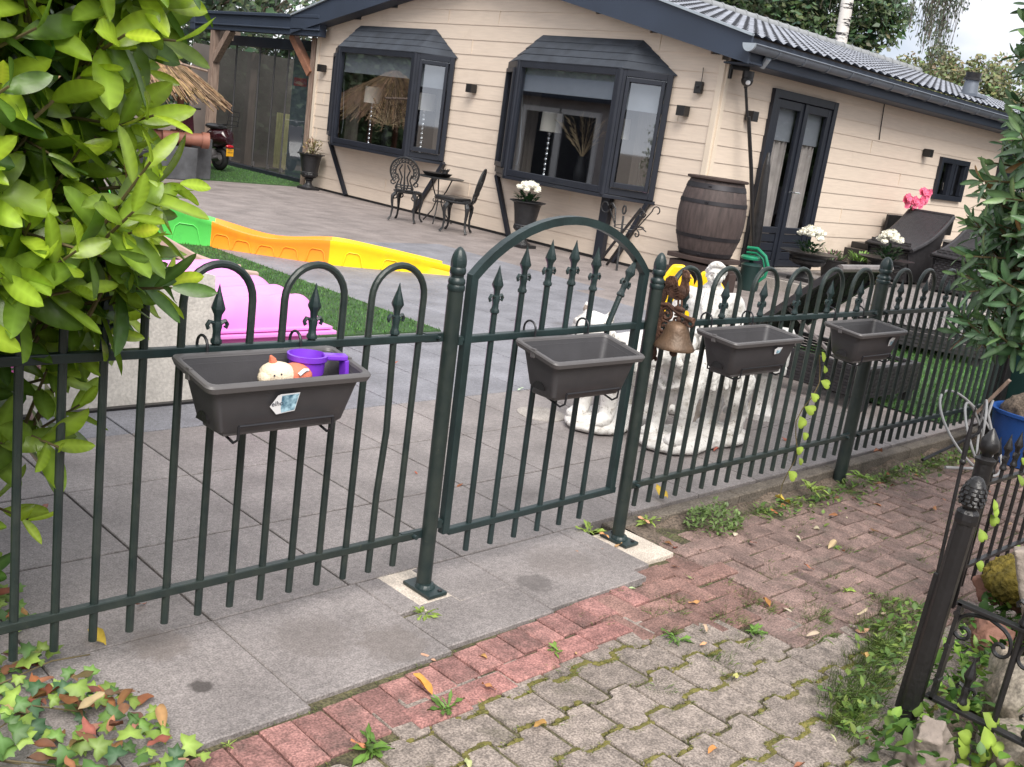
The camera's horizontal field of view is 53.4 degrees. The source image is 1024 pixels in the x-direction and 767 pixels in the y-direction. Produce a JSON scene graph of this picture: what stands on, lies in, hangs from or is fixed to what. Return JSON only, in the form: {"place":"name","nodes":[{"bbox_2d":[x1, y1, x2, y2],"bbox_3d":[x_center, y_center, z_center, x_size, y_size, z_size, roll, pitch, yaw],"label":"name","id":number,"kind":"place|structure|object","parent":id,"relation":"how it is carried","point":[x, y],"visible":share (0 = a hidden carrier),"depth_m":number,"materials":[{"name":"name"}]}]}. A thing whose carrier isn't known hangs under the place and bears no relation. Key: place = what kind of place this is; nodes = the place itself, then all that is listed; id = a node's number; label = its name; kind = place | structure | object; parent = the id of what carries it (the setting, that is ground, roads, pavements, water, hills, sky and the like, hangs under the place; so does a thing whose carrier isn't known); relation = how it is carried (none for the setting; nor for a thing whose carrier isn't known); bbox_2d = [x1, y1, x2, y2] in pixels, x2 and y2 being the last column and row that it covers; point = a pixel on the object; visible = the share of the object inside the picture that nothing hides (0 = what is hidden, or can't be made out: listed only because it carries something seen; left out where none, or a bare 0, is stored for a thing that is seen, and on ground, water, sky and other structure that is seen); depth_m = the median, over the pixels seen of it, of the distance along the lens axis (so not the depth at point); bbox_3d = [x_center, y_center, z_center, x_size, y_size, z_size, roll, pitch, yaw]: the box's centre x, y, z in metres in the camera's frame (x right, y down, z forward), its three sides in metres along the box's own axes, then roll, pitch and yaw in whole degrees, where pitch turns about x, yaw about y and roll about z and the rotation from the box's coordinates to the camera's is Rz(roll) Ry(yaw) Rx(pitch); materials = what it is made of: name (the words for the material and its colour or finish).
{"place":"outdoors","nodes":[
{"label":"outdoors","id":0,"kind":"place"},
{"bbox_2d":[200,163,301,186],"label":"lawn","id":1,"kind":"structure","parent":0,"point":[248,178],"depth_m":19.68,"materials":[{"name":"green plant"}]},
{"bbox_2d":[192,139,212,179],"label":"stone block","id":2,"kind":"structure","parent":1,"relation":"on","point":[204,164],"depth_m":17.98,"materials":[{"name":"grey stone"}]},
{"bbox_2d":[183,107,239,169],"bbox_3d":[-6.279,-4.981,20.530,1.802,1.184,0.662,20,18,38],"label":"motor scooter","id":3,"kind":"object","parent":1,"relation":"on","point":[221,136],"visible":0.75,"depth_m":20.18,"materials":[{"name":"metal"}]},
{"bbox_2d":[161,243,440,337],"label":"lawn","id":4,"kind":"structure","parent":0,"point":[375,331],"depth_m":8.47,"materials":[{"name":"green plant"}]},
{"bbox_2d":[134,94,599,535],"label":"ground","id":5,"kind":"structure","parent":0,"point":[273,169],"depth_m":25.89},
{"bbox_2d":[160,0,295,105],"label":"broadleaf tree","id":6,"kind":"object","parent":5,"relation":"on","point":[219,4],"visible":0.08,"depth_m":28.59,"materials":[{"name":"green plant"}]},
{"bbox_2d":[182,0,326,59],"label":"broadleaf tree","id":7,"kind":"object","parent":5,"relation":"on","point":[281,53],"visible":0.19,"depth_m":41.59,"materials":[{"name":"green plant"}]},
{"bbox_2d":[602,425,980,533],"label":"terrace kerb","id":8,"kind":"structure","parent":5,"relation":"on","point":[755,491],"depth_m":5.66,"materials":[{"name":"concrete"}]},
{"bbox_2d":[715,0,917,56],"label":"broadleaf tree","id":9,"kind":"object","parent":5,"relation":"on","point":[869,18],"visible":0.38,"depth_m":31.13,"materials":[{"name":"green plant"}]},
{"bbox_2d":[820,0,969,62],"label":"birch tree","id":10,"kind":"object","parent":5,"relation":"on","point":[846,12],"visible":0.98,"depth_m":25.61,"materials":[{"name":"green plant"}]},
{"bbox_2d":[894,41,1023,112],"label":"willow bush","id":11,"kind":"object","parent":5,"relation":"on","point":[951,70],"visible":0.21,"depth_m":31.23,"materials":[{"name":"green plant"}]},
{"bbox_2d":[0,179,979,766],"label":"terrace","id":12,"kind":"structure","parent":0,"point":[216,671],"depth_m":4.17,"materials":[{"name":"tile"}]},
{"bbox_2d":[0,587,188,766],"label":"leaf litter","id":13,"kind":"object","parent":12,"relation":"on","point":[89,729],"visible":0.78,"depth_m":2.63,"materials":[{"name":"brown plant"}]},
{"bbox_2d":[0,583,210,766],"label":"ivy plant","id":14,"kind":"object","parent":12,"relation":"on","point":[26,728],"visible":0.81,"depth_m":2.58,"materials":[{"name":"green plant"}]},
{"bbox_2d":[0,0,217,581],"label":"laurel bush","id":15,"kind":"object","parent":12,"relation":"on","point":[67,137],"visible":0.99,"depth_m":2.36,"materials":[{"name":"green plant"}]},
{"bbox_2d":[23,273,215,418],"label":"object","id":16,"kind":"object","parent":12,"relation":"on","point":[122,392],"visible":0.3,"depth_m":5.27,"materials":[{"name":"white stone"}]},
{"bbox_2d":[58,60,232,131],"bbox_3d":[-6.761,-5.016,17.791,3.869,2.475,3.843,-6,20,-44],"label":"thatched shelter","id":17,"kind":"object","parent":12,"relation":"on","point":[191,82],"visible":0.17,"depth_m":17.30,"materials":[{"name":"plant"}]},
{"bbox_2d":[137,145,197,179],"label":"brick plinth","id":18,"kind":"structure","parent":12,"relation":"on","point":[185,168],"depth_m":17.46,"materials":[{"name":"grey stone"}]},
{"bbox_2d":[162,130,209,148],"bbox_3d":[-5.602,-4.209,17.466,0.767,0.273,0.280,1,16,-27],"label":"terracotta pipe","id":19,"kind":"object","parent":18,"relation":"on","point":[201,139],"visible":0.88,"depth_m":17.45,"materials":[{"name":"orange ceramic"}]},
{"bbox_2d":[11,259,336,372],"bbox_3d":[-2.266,-0.403,6.050,1.960,0.526,1.420,-6,20,-44],"label":"pink play shell","id":20,"kind":"object","parent":12,"relation":"on","point":[234,290],"visible":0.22,"depth_m":6.03,"materials":[{"name":"plastic"}]},
{"bbox_2d":[189,10,326,184],"bbox_3d":[-4.062,-6.257,22.414,4.633,3.560,6.000,-6,20,-44],"label":"veranda","id":21,"kind":"object","parent":12,"relation":"on","point":[268,98],"visible":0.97,"depth_m":21.73,"materials":[{"name":"brown wood"}]},
{"bbox_2d":[109,190,449,275],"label":"toy coaster track","id":22,"kind":"structure","parent":12,"relation":"on","point":[223,234],"depth_m":10.68,"materials":[{"name":"orange plastic"}]},
{"bbox_2d":[297,136,324,190],"bbox_3d":[-3.773,-4.128,19.035,0.524,0.984,0.524,-6,20,-44],"label":"flower urn","id":23,"kind":"object","parent":12,"relation":"on","point":[310,161],"visible":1,"depth_m":18.94,"materials":[{"name":"black metal"}]},
{"bbox_2d":[387,156,423,223],"bbox_3d":[-1.621,-3.001,15.718,0.483,0.996,0.576,10,14,9],"label":"bistro chair","id":24,"kind":"object","parent":12,"relation":"on","point":[397,192],"visible":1,"depth_m":15.54,"materials":[{"name":"grey metal"}]},
{"bbox_2d":[439,169,486,234],"bbox_3d":[-0.726,-2.752,15.234,0.575,0.996,0.483,10,14,6],"label":"bistro chair","id":25,"kind":"object","parent":12,"relation":"on","point":[469,207],"visible":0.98,"depth_m":15.13,"materials":[{"name":"grey metal"}]},
{"bbox_2d":[510,180,545,248],"bbox_3d":[0.203,-2.444,14.627,0.524,0.970,0.524,-6,20,-44],"label":"flower urn","id":26,"kind":"object","parent":12,"relation":"on","point":[526,210],"visible":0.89,"depth_m":14.50,"materials":[{"name":"black metal"}]},
{"bbox_2d":[517,406,564,421],"bbox_3d":[0.176,0.197,6.183,0.300,0.036,0.300,-6,20,-44],"label":"drain cover","id":27,"kind":"object","parent":12,"relation":"on","point":[541,413],"visible":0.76,"depth_m":6.16,"materials":[{"name":"concrete"}]},
{"bbox_2d":[564,302,667,434],"bbox_3d":[0.648,-0.110,6.115,0.421,0.770,1.064,19,18,37],"label":"tiger statue","id":28,"kind":"object","parent":12,"relation":"on","point":[606,416],"visible":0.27,"depth_m":5.91,"materials":[{"name":"white stone"}]},
{"bbox_2d":[601,201,659,270],"bbox_3d":[1.589,-1.959,13.576,0.412,0.928,0.995,-6,20,-44],"label":"iron stand","id":29,"kind":"object","parent":12,"relation":"on","point":[624,229],"visible":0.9,"depth_m":13.54,"materials":[{"name":"black paint"}]},
{"bbox_2d":[290,0,1023,279],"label":"bungalow","id":30,"kind":"object","parent":12,"relation":"on","point":[844,135],"visible":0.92,"depth_m":15.66,"materials":[{"name":"beige wood"}]},
{"bbox_2d":[367,89,416,146],"bbox_3d":[-2.118,-4.688,17.961,0.640,1.112,1.317,-1,17,-32],"label":"dried bouquet","id":31,"kind":"object","parent":30,"relation":"on","point":[386,139],"visible":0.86,"depth_m":17.94,"materials":[{"name":"brown plant"}]},
{"bbox_2d":[326,26,457,212],"bbox_3d":[-2.212,-4.648,17.749,0.738,3.008,3.444,-6,20,-44],"label":"bay window","id":32,"kind":"structure","parent":30,"relation":"in","point":[423,57],"depth_m":17.12,"materials":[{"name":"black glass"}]},
{"bbox_2d":[418,93,434,152],"bbox_3d":[-1.516,-4.418,17.368,0.320,1.035,0.320,-6,20,-44],"label":"table lamp","id":33,"kind":"object","parent":30,"relation":"on","point":[426,102],"visible":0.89,"depth_m":17.17,"materials":[{"name":"silver metal"}]},
{"bbox_2d":[540,111,562,175],"bbox_3d":[0.541,-3.568,15.281,0.320,0.975,0.320,-6,20,-44],"label":"table lamp","id":34,"kind":"object","parent":30,"relation":"on","point":[549,124],"visible":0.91,"depth_m":15.09,"materials":[{"name":"silver metal"}]},
{"bbox_2d":[555,109,606,182],"bbox_3d":[1.017,-3.464,14.845,0.332,1.126,1.009,-5,19,-42],"label":"dried bouquet","id":35,"kind":"object","parent":30,"relation":"on","point":[579,172],"visible":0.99,"depth_m":14.84,"materials":[{"name":"brown plant"}]},
{"bbox_2d":[494,35,676,262],"bbox_3d":[0.889,-3.433,14.704,0.738,3.020,3.230,-6,20,-44],"label":"bay window","id":36,"kind":"structure","parent":30,"relation":"in","point":[628,73],"depth_m":14.20,"materials":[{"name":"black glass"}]},
{"bbox_2d":[744,86,754,261],"bbox_3d":[3.158,-2.663,13.517,0.855,2.416,0.078,-2,17,-36],"label":"leaning pole","id":37,"kind":"object","parent":30,"relation":"attached to","point":[749,137],"visible":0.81,"depth_m":13.43,"materials":[{"name":"black metal"}]},
{"bbox_2d":[736,88,838,271],"bbox_3d":[3.931,-2.858,14.585,1.800,2.475,0.320,-6,20,-44],"label":"french door","id":38,"kind":"structure","parent":30,"relation":"in","point":[784,104],"depth_m":14.60,"materials":[{"name":"wood"}]},
{"bbox_2d":[930,156,970,201],"bbox_3d":[7.833,-3.647,18.212,0.163,0.730,1.203,20,19,40],"label":"small window","id":39,"kind":"structure","parent":30,"relation":"in","point":[952,166],"depth_m":18.15,"materials":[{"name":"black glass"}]},
{"bbox_2d":[639,328,755,454],"bbox_3d":[1.079,0.001,5.918,1.064,0.770,0.422,-5,19,-43],"label":"tiger statue","id":40,"kind":"object","parent":12,"relation":"on","point":[659,397],"visible":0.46,"depth_m":5.79,"materials":[{"name":"white stone"}]},
{"bbox_2d":[666,250,739,292],"bbox_3d":[2.378,-1.396,12.800,0.660,0.435,0.660,-6,20,-44],"label":"barrel stand","id":41,"kind":"object","parent":12,"relation":"on","point":[701,264],"visible":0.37,"depth_m":12.65,"materials":[{"name":"brown wood"}]},
{"bbox_2d":[676,173,748,259],"bbox_3d":[2.474,-2.070,12.629,0.840,0.960,0.839,-6,20,-44],"label":"wine barrel","id":42,"kind":"object","parent":41,"relation":"on","point":[711,216],"visible":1,"depth_m":12.31,"materials":[{"name":"brown wood"}]},
{"bbox_2d":[696,327,795,421],"bbox_3d":[1.404,-0.126,6.859,0.880,0.605,0.370,11,14,10],"label":"stone fountain","id":43,"kind":"object","parent":12,"relation":"on","point":[761,391],"visible":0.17,"depth_m":6.75,"materials":[{"name":"white stone"}]},
{"bbox_2d":[668,261,745,414],"bbox_3d":[1.267,-0.304,6.710,0.520,0.983,0.584,11,14,10],"label":"man statue","id":44,"kind":"object","parent":43,"relation":"on","point":[713,269],"visible":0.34,"depth_m":6.70,"materials":[{"name":"white stone"}]},
{"bbox_2d":[740,246,769,291],"bbox_3d":[3.196,-1.521,13.456,0.387,0.581,0.294,11,14,10],"label":"hose holder","id":45,"kind":"object","parent":12,"relation":"on","point":[750,270],"visible":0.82,"depth_m":13.36,"materials":[{"name":"green plastic"}]},
{"bbox_2d":[749,264,920,411],"bbox_3d":[2.367,-0.512,8.091,0.882,1.015,1.556,-6,20,-44],"label":"rattan lounger","id":46,"kind":"object","parent":12,"relation":"on","point":[850,271],"visible":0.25,"depth_m":7.73,"materials":[{"name":"black wicker"}]},
{"bbox_2d":[759,276,1002,318],"bbox_3d":[7.442,-1.442,16.537,9.116,0.200,2.866,-6,20,-44],"label":"door step","id":47,"kind":"object","parent":12,"relation":"on","point":[771,283],"depth_m":13.84,"materials":[{"name":"concrete"}]},
{"bbox_2d":[748,152,770,254],"bbox_3d":[3.392,-2.334,13.934,0.201,1.639,0.170,-6,20,-44],"label":"folded parasol","id":48,"kind":"object","parent":47,"relation":"on","point":[760,206],"visible":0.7,"depth_m":13.84,"materials":[{"name":"black fabric"}]},
{"bbox_2d":[763,271,1004,313],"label":"step tiles","id":49,"kind":"object","parent":47,"relation":"on","point":[815,275],"visible":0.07,"depth_m":14.23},
{"bbox_2d":[780,224,837,282],"bbox_3d":[4.072,-1.793,13.951,0.790,0.773,0.790,-6,20,-44],"label":"flower urn","id":50,"kind":"object","parent":49,"relation":"on","point":[809,258],"visible":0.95,"depth_m":13.83,"materials":[{"name":"black metal"}]},
{"bbox_2d":[859,229,913,286],"bbox_3d":[5.457,-1.842,14.809,0.790,0.832,0.790,-6,20,-44],"label":"flower urn","id":51,"kind":"object","parent":49,"relation":"on","point":[886,236],"visible":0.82,"depth_m":14.69,"materials":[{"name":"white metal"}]},
{"bbox_2d":[843,214,953,264],"bbox_3d":[6.725,-2.337,17.233,3.840,0.955,0.375,-6,20,-44],"label":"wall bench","id":52,"kind":"object","parent":49,"relation":"on","point":[891,220],"depth_m":16.18,"materials":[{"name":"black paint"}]},
{"bbox_2d":[865,209,954,282],"bbox_3d":[6.170,-2.174,15.878,1.276,1.086,0.788,-6,20,-44],"label":"lounge chair","id":53,"kind":"object","parent":49,"relation":"on","point":[921,232],"visible":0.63,"depth_m":15.76,"materials":[{"name":"wicker"}]},
{"bbox_2d":[928,224,1001,296],"bbox_3d":[6.856,-1.889,15.135,1.276,1.086,0.768,-6,20,-44],"label":"lounge chair","id":54,"kind":"object","parent":49,"relation":"on","point":[945,257],"visible":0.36,"depth_m":14.93,"materials":[{"name":"wicker"}]},
{"bbox_2d":[854,298,985,366],"bbox_3d":[4.315,-0.576,10.905,1.262,0.306,1.762,12,15,16],"label":"rattan daybed","id":55,"kind":"object","parent":12,"relation":"on","point":[863,304],"visible":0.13,"depth_m":10.13,"materials":[{"name":"grey wicker"}]},
{"bbox_2d":[181,0,1023,95],"label":"sky","id":56,"kind":"structure","parent":0,"point":[983,29],"materials":[{"name":"white"}]},
{"bbox_2d":[185,449,1021,766],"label":"path bed","id":57,"kind":"object","parent":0,"point":[345,759],"visible":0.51,"depth_m":3.11,"materials":[{"name":"soil"}]},
{"bbox_2d":[183,586,649,766],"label":"red brick border","id":58,"kind":"object","parent":57,"relation":"on","point":[316,739],"visible":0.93,"depth_m":3.06,"materials":[{"name":"red brick"}]},
{"bbox_2d":[349,723,394,766],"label":"weed plant","id":59,"kind":"object","parent":58,"relation":"on","point":[381,745],"visible":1,"depth_m":2.71,"materials":[{"name":"green plant"}]},
{"bbox_2d":[377,568,464,610],"bbox_3d":[-0.333,0.803,3.705,0.190,0.120,0.330,-6,20,-44],"label":"footing","id":60,"kind":"object","parent":57,"relation":"on","point":[395,581],"visible":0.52,"depth_m":3.69,"materials":[{"name":"concrete"}]},
{"bbox_2d":[403,246,466,599],"bbox_3d":[-0.240,0.146,3.525,0.086,1.247,0.150,-7,21,-44],"label":"gate post","id":61,"kind":"object","parent":60,"relation":"on","point":[423,585],"visible":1,"depth_m":3.51,"materials":[{"name":"metal"}]},
{"bbox_2d":[0,260,443,661],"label":"railing","id":62,"kind":"object","parent":61,"relation":"attached to","point":[62,358],"visible":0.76,"depth_m":2.92,"materials":[{"name":"metal"}]},
{"bbox_2d":[172,330,370,443],"bbox_3d":[-0.691,0.004,2.877,0.522,0.258,0.286,-6,20,-44],"label":"planter box","id":63,"kind":"object","parent":62,"relation":"hanging from","point":[231,394],"visible":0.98,"depth_m":2.80,"materials":[{"name":"grey plastic"}]},
{"bbox_2d":[257,355,311,380],"bbox_3d":[-0.635,-0.035,2.851,0.165,0.093,0.089,-6,20,-44],"label":"plush toy","id":64,"kind":"object","parent":63,"relation":"in","point":[273,368],"visible":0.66,"depth_m":2.81,"materials":[{"name":"white fabric"}]},
{"bbox_2d":[287,349,348,376],"bbox_3d":[-0.575,-0.040,2.961,0.174,0.101,0.117,-6,20,-44],"label":"toy pot","id":65,"kind":"object","parent":63,"relation":"in","point":[314,361],"visible":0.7,"depth_m":2.95,"materials":[{"name":"purple plastic"}]},
{"bbox_2d":[437,215,649,550],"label":"garden gate","id":66,"kind":"structure","parent":61,"relation":"attached to","point":[478,270],"depth_m":3.80,"materials":[{"name":"metal"}]},
{"bbox_2d":[516,317,644,407],"bbox_3d":[0.229,-0.082,3.780,0.506,0.278,0.286,-6,20,-44],"label":"planter box","id":67,"kind":"object","parent":66,"relation":"hanging from","point":[565,367],"visible":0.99,"depth_m":3.73,"materials":[{"name":"grey plastic"}]},
{"bbox_2d":[593,530,672,563],"bbox_3d":[0.512,0.756,4.435,0.220,0.120,0.300,-6,20,-44],"label":"footing","id":68,"kind":"object","parent":57,"relation":"on","point":[646,551],"visible":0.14,"depth_m":4.38,"materials":[{"name":"concrete"}]},
{"bbox_2d":[600,253,666,548],"bbox_3d":[0.540,0.078,4.269,0.085,1.263,0.150,-8,21,-44],"label":"gate post","id":69,"kind":"object","parent":68,"relation":"on","point":[616,534],"visible":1,"depth_m":4.26,"materials":[{"name":"metal"}]},
{"bbox_2d":[652,269,695,360],"bbox_3d":[0.670,-0.265,4.159,0.197,0.408,0.172,10,14,6],"label":"wall bell","id":70,"kind":"object","parent":69,"relation":"attached to","point":[673,338],"depth_m":4.14,"materials":[{"name":"metal"}]},
{"bbox_2d":[893,715,954,766],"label":"grey rock","id":71,"kind":"object","parent":57,"relation":"on","point":[933,734],"visible":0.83,"depth_m":3.00,"materials":[{"name":"stone"}]},
{"bbox_2d":[331,600,1021,766],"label":"grey paver path","id":72,"kind":"structure","parent":0,"point":[585,728],"depth_m":3.12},
{"bbox_2d":[375,633,982,766],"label":"joint moss","id":73,"kind":"object","parent":72,"relation":"on","point":[769,747],"visible":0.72,"depth_m":3.13,"materials":[{"name":"green plant"}]},
{"bbox_2d":[626,435,980,545],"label":"verge soil","id":74,"kind":"structure","parent":0,"point":[651,534],"depth_m":5.45,"materials":[{"name":"brown soil"}]},
{"bbox_2d":[682,496,743,535],"bbox_3d":[0.968,0.618,4.841,0.398,0.155,0.268,-6,20,-44],"label":"bushy weed","id":75,"kind":"object","parent":74,"relation":"on","point":[706,513],"visible":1,"depth_m":4.81,"materials":[{"name":"green plant"}]},
{"bbox_2d":[833,257,892,481],"bbox_3d":[1.991,-0.067,5.771,0.079,1.315,0.079,-7,20,-44],"label":"gate post","id":76,"kind":"object","parent":74,"relation":"on","point":[883,281],"visible":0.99,"depth_m":5.77,"materials":[{"name":"green metal"}]},
{"bbox_2d":[631,265,877,505],"bbox_3d":[1.280,-0.045,5.028,2.000,1.078,0.050,-6,20,-44],"label":"railing","id":77,"kind":"object","parent":76,"relation":"attached to","point":[705,467],"visible":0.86,"depth_m":4.93,"materials":[{"name":"metal"}]},
{"bbox_2d":[696,310,803,380],"bbox_3d":[1.041,-0.174,4.570,0.572,0.261,0.286,-6,20,-44],"label":"planter box","id":78,"kind":"object","parent":77,"relation":"hanging from","point":[740,350],"visible":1,"depth_m":4.49,"materials":[{"name":"grey plastic"}]},
{"bbox_2d":[780,352,829,495],"bbox_3d":[1.539,0.225,5.331,0.189,0.811,0.084,-6,20,-44],"label":"bindweed","id":79,"kind":"object","parent":77,"relation":"attached to","point":[802,421],"visible":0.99,"depth_m":5.30,"materials":[{"name":"green plant"}]},
{"bbox_2d":[824,305,907,365],"bbox_3d":[1.822,-0.252,5.335,0.538,0.269,0.286,-6,20,-44],"label":"planter box","id":80,"kind":"object","parent":77,"relation":"hanging from","point":[860,340],"visible":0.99,"depth_m":5.24,"materials":[{"name":"grey plastic"}]},
{"bbox_2d":[854,268,1014,449],"bbox_3d":[2.788,-0.201,6.502,2.170,1.078,0.050,-6,20,-44],"label":"railing","id":81,"kind":"object","parent":76,"relation":"attached to","point":[901,422],"visible":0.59,"depth_m":6.25,"materials":[{"name":"green metal"}]},
{"bbox_2d":[978,298,1017,434],"bbox_3d":[3.545,-0.114,7.356,0.140,1.030,0.140,-11,23,-43],"label":"end post","id":82,"kind":"object","parent":74,"relation":"on","point":[1006,375],"visible":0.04,"depth_m":7.34,"materials":[{"name":"metal"}]},
{"bbox_2d":[597,456,1023,648],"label":"brown brick path","id":83,"kind":"structure","parent":0,"point":[868,565],"depth_m":4.56,"materials":[{"name":"brown brick"}]},
{"bbox_2d":[206,440,1023,766],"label":"joint grass","id":84,"kind":"structure","parent":83,"relation":"on","point":[856,686],"depth_m":3.65,"materials":[{"name":"green plant"}]},
{"bbox_2d":[752,446,980,744],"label":"verge weeds","id":85,"kind":"object","parent":83,"relation":"on","point":[859,729],"visible":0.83,"depth_m":3.93,"materials":[{"name":"green plant"}]},
{"bbox_2d":[936,404,976,572],"bbox_3d":[1.818,0.512,4.201,0.026,0.881,0.065,10,14,6],"label":"iron stake","id":86,"kind":"object","parent":83,"relation":"on","point":[962,461],"visible":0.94,"depth_m":4.18,"materials":[{"name":"black paint"}]},
{"bbox_2d":[921,390,1001,476],"bbox_3d":[2.992,0.318,6.624,0.762,0.456,0.456,-6,20,-44],"label":"cable coil","id":87,"kind":"object","parent":83,"relation":"on","point":[982,421],"visible":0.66,"depth_m":6.59,"materials":[{"name":"grey plastic"}]},
{"bbox_2d":[937,2,1023,373],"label":"laurel shrub","id":88,"kind":"object","parent":83,"relation":"on","point":[1003,227],"visible":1,"depth_m":4.78,"materials":[{"name":"green plant"}]},
{"bbox_2d":[951,428,1023,607],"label":"iron fence","id":89,"kind":"object","parent":83,"relation":"on","point":[989,447],"visible":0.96,"depth_m":4.42,"materials":[{"name":"black metal"}]},
{"bbox_2d":[991,393,1023,468],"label":"blue tub","id":90,"kind":"object","parent":83,"relation":"on","point":[1007,421],"visible":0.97,"depth_m":6.79,"materials":[{"name":"plastic"}]},
{"bbox_2d":[1005,344,1023,399],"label":"garden bin","id":91,"kind":"object","parent":83,"relation":"on","point":[1016,385],"visible":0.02,"depth_m":7.41,"materials":[{"name":"green plastic"}]},
{"bbox_2d":[800,337,991,421],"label":"artificial grass","id":92,"kind":"structure","parent":0,"point":[941,383],"depth_m":9.13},
{"bbox_2d":[947,639,1023,751],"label":"rockery soil","id":93,"kind":"structure","parent":0,"point":[961,724],"depth_m":3.31,"materials":[{"name":"brown soil"}]},
{"bbox_2d":[860,591,1023,766],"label":"undergrowth","id":94,"kind":"object","parent":93,"relation":"on","point":[892,724],"visible":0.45,"depth_m":3.20,"materials":[{"name":"green plant"}]},
{"bbox_2d":[895,476,1023,762],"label":"iron fence","id":95,"kind":"object","parent":93,"relation":"on","point":[972,499],"visible":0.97,"depth_m":3.06,"materials":[{"name":"black metal"}]},
{"bbox_2d":[957,458,1023,766],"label":"bindweed","id":96,"kind":"object","parent":93,"relation":"on","point":[988,740],"visible":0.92,"depth_m":3.03,"materials":[{"name":"green plant"}]},
{"bbox_2d":[968,617,1015,658],"bbox_3d":[1.800,0.948,3.826,0.166,0.184,0.152,-6,20,-44],"label":"red stone","id":97,"kind":"object","parent":93,"relation":"on","point":[984,629],"visible":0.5,"depth_m":3.78,"materials":[{"name":"stone"}]},
{"bbox_2d":[969,645,1023,717],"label":"pale rock","id":98,"kind":"object","parent":93,"relation":"on","point":[1013,704],"visible":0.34,"depth_m":3.31,"materials":[{"name":"stone"}]},
{"bbox_2d":[972,553,1020,613],"bbox_3d":[2.080,0.825,4.143,0.440,0.252,0.358,-6,20,-44],"label":"mossy rock","id":99,"kind":"object","parent":93,"relation":"on","point":[997,579],"visible":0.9,"depth_m":4.05,"materials":[{"name":"green stone"}]},
{"bbox_2d":[974,717,1023,766],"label":"pale rock","id":100,"kind":"object","parent":93,"relation":"on","point":[1014,751],"visible":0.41,"depth_m":3.05,"materials":[{"name":"stone"}]},
{"bbox_2d":[1013,546,1023,613],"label":"stone slab","id":101,"kind":"structure","parent":93,"relation":"on","point":[1019,557],"depth_m":3.74,"materials":[{"name":"grey stone"}]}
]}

